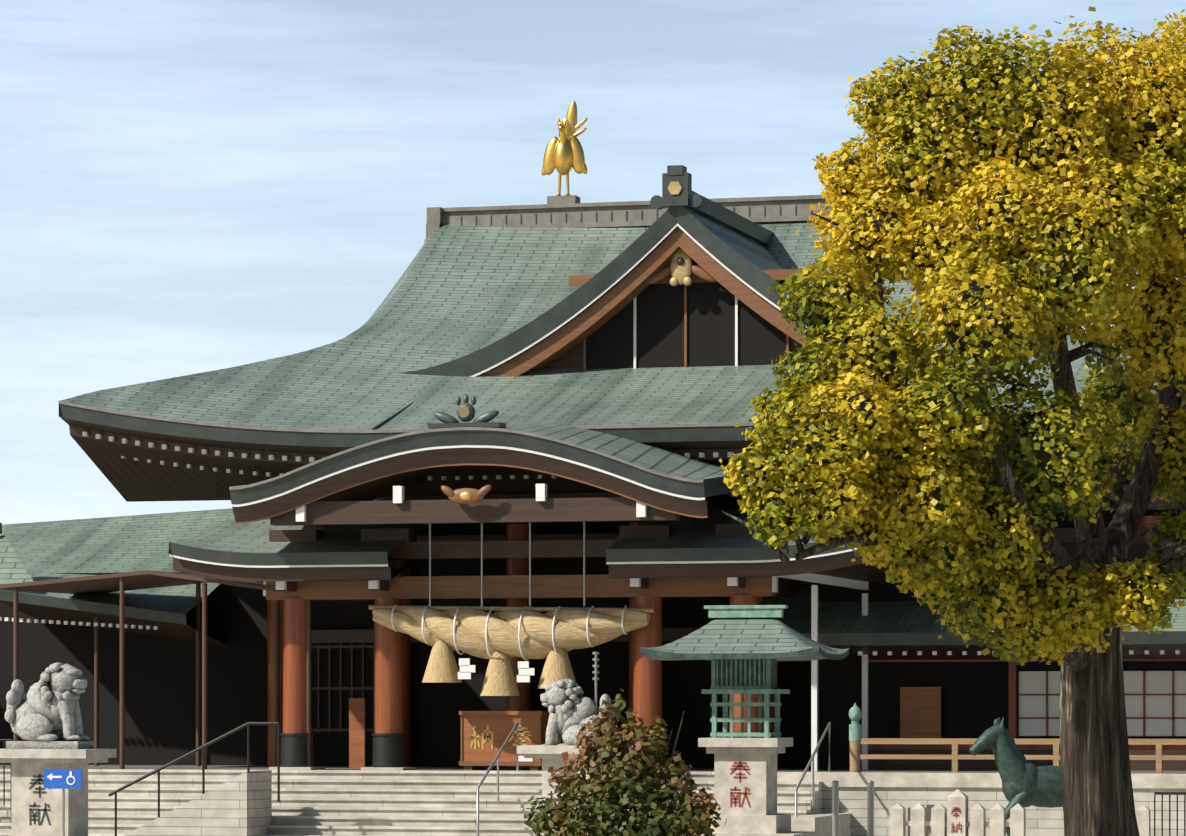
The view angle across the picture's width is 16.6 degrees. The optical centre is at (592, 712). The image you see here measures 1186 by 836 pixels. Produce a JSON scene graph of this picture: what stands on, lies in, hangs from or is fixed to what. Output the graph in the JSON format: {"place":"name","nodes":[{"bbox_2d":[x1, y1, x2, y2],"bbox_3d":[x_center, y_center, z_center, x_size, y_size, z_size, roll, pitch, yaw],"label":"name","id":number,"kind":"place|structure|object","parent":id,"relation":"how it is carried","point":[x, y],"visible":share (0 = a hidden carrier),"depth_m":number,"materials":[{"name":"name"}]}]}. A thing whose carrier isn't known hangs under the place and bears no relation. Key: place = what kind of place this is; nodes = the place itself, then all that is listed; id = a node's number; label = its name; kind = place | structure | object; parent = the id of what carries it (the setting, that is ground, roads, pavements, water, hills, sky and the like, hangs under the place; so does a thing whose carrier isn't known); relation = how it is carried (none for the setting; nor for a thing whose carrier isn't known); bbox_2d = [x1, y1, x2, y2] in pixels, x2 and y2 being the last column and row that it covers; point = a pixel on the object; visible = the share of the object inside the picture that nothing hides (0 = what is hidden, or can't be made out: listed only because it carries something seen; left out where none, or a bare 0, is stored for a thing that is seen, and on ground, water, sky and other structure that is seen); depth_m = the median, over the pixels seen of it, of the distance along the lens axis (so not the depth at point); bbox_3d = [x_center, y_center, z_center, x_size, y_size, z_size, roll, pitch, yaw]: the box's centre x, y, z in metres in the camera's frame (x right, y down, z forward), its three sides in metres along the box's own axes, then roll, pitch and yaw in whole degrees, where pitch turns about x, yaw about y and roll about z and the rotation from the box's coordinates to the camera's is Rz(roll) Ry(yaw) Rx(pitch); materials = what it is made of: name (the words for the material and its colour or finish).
{"place":"outdoors","nodes":[
{"label":"outdoors","id":0,"kind":"place"},
{"bbox_2d":[0,0,1185,534],"label":"sky","id":1,"kind":"structure","parent":0,"point":[188,187],"materials":[{"name":"blue"}]},
{"label":"ground","id":2,"kind":"structure","parent":0,"visible":0},
{"bbox_2d":[0,663,116,835],"bbox_3d":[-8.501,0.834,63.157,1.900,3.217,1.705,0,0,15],"label":"guardian lion statue","id":3,"kind":"object","parent":2,"relation":"on","point":[52,755],"visible":1,"depth_m":62.94,"materials":[{"name":"stone"}]},
{"bbox_2d":[108,722,279,835],"bbox_3d":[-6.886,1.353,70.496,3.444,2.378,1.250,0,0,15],"label":"stair railing","id":4,"kind":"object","parent":2,"relation":"on","point":[240,805],"depth_m":69.82,"materials":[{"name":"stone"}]},
{"bbox_2d":[517,679,613,827],"bbox_3d":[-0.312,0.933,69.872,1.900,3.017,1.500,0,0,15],"label":"guardian lion statue","id":5,"kind":"object","parent":2,"relation":"on","point":[571,709],"visible":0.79,"depth_m":69.61,"materials":[{"name":"stone"}]},
{"bbox_2d":[0,765,1185,835],"bbox_3d":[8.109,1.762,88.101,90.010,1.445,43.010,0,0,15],"label":"platform","id":6,"kind":"structure","parent":2,"relation":"on","point":[347,801],"depth_m":70.90,"materials":[{"name":"stone"}]},
{"bbox_2d":[0,508,374,804],"bbox_3d":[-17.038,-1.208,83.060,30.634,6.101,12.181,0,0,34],"label":"wing","id":7,"kind":"structure","parent":6,"relation":"on","point":[144,637],"depth_m":79.69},
{"bbox_2d":[476,722,518,835],"bbox_3d":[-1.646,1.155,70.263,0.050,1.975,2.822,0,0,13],"label":"rail","id":8,"kind":"object","parent":6,"relation":"on","point":[516,726],"visible":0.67,"depth_m":70.25,"materials":[{"name":"silver metal"}]},
{"bbox_2d":[459,711,549,769],"bbox_3d":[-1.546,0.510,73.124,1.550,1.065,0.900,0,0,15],"label":"offering box","id":9,"kind":"object","parent":6,"relation":"on","point":[484,735],"visible":0.94,"depth_m":72.75,"materials":[{"name":"brown wood"}]},
{"bbox_2d":[263,484,1179,769],"bbox_3d":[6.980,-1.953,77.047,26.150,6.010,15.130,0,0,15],"label":"hall","id":10,"kind":"structure","parent":6,"relation":"on","point":[377,702],"depth_m":76.03,"materials":[{"name":"red wood"}]},
{"bbox_2d":[169,519,427,580],"bbox_3d":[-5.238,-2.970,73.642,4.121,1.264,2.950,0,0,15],"label":"side roof","id":11,"kind":"structure","parent":10,"relation":"on","point":[229,549],"depth_m":72.59,"materials":[{"name":"green metal"}]},
{"bbox_2d":[369,522,653,695],"bbox_3d":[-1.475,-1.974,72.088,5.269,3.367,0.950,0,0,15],"label":"shimenawa rope","id":12,"kind":"object","parent":10,"relation":"attached to","point":[500,637],"visible":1,"depth_m":71.81,"materials":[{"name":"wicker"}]},
{"bbox_2d":[58,195,1185,501],"bbox_3d":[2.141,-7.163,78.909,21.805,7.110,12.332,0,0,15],"label":"roof","id":13,"kind":"structure","parent":10,"relation":"on","point":[472,279],"depth_m":77.15,"materials":[{"name":"green metal"}]},
{"bbox_2d":[373,401,413,429],"bbox_3d":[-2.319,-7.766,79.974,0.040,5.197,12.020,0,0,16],"label":"conductor","id":14,"kind":"object","parent":13,"relation":"attached to","point":[388,419],"visible":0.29,"depth_m":75.12,"materials":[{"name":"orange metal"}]},
{"bbox_2d":[229,395,758,525],"bbox_3d":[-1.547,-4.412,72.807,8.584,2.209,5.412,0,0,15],"label":"curved porch gable","id":15,"kind":"structure","parent":13,"relation":"attached to","point":[645,481],"depth_m":70.53,"materials":[{"name":"green metal"}]},
{"bbox_2d":[541,100,587,203],"bbox_3d":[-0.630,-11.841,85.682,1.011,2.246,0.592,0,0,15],"label":"golden bird statue","id":16,"kind":"object","parent":13,"relation":"on","point":[563,154],"visible":0.98,"depth_m":85.64,"materials":[{"name":"gold metal"}]},
{"bbox_2d":[401,165,939,376],"bbox_3d":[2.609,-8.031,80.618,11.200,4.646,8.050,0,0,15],"label":"gable","id":17,"kind":"structure","parent":13,"relation":"on","point":[688,277],"depth_m":77.48,"materials":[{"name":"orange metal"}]},
{"bbox_2d":[606,512,862,577],"bbox_3d":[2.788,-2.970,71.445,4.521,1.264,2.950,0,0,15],"label":"side roof","id":18,"kind":"structure","parent":10,"relation":"on","point":[692,547],"depth_m":70.40,"materials":[{"name":"grey metal"}]},
{"bbox_2d":[795,722,830,816],"bbox_3d":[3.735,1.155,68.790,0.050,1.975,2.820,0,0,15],"label":"rail","id":19,"kind":"object","parent":6,"relation":"on","point":[828,726],"visible":0.81,"depth_m":68.77,"materials":[{"name":"silver metal"}]},
{"bbox_2d":[760,542,1185,788],"bbox_3d":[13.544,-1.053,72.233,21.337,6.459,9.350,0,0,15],"label":"side wing","id":20,"kind":"object","parent":6,"relation":"on","point":[901,686],"visible":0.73,"depth_m":73.03,"materials":[{"name":"black wood"}]},
{"bbox_2d":[522,689,726,835],"bbox_3d":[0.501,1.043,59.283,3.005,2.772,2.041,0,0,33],"label":"shrub","id":21,"kind":"object","parent":2,"relation":"on","point":[650,814],"visible":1,"depth_m":58.94,"materials":[{"name":"green plant"}]},
{"bbox_2d":[640,605,848,835],"bbox_3d":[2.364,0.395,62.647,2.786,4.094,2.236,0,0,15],"label":"lantern","id":22,"kind":"object","parent":2,"relation":"on","point":[744,649],"visible":0.98,"depth_m":62.25,"materials":[{"name":"metal"}]},
{"bbox_2d":[832,780,873,835],"bbox_3d":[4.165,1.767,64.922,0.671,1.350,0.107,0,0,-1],"label":"bollards","id":23,"kind":"object","parent":2,"relation":"on","point":[835,807],"visible":1,"depth_m":64.88,"materials":[{"name":"silver metal"}]},
{"bbox_2d":[719,6,1185,835],"bbox_3d":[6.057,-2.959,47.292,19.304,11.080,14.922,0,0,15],"label":"tree","id":24,"kind":"object","parent":2,"relation":"on","point":[1095,140],"depth_m":45.81,"materials":[{"name":"yellow plant"}]},
{"bbox_2d":[969,717,1062,835],"bbox_3d":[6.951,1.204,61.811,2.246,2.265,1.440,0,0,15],"label":"horse","id":25,"kind":"object","parent":2,"relation":"on","point":[1025,783],"visible":0.65,"depth_m":61.49},
{"bbox_2d":[888,789,1185,835],"bbox_3d":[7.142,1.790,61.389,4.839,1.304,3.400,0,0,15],"label":"stone fence","id":26,"kind":"object","parent":2,"relation":"on","point":[938,819],"visible":1,"depth_m":60.16,"materials":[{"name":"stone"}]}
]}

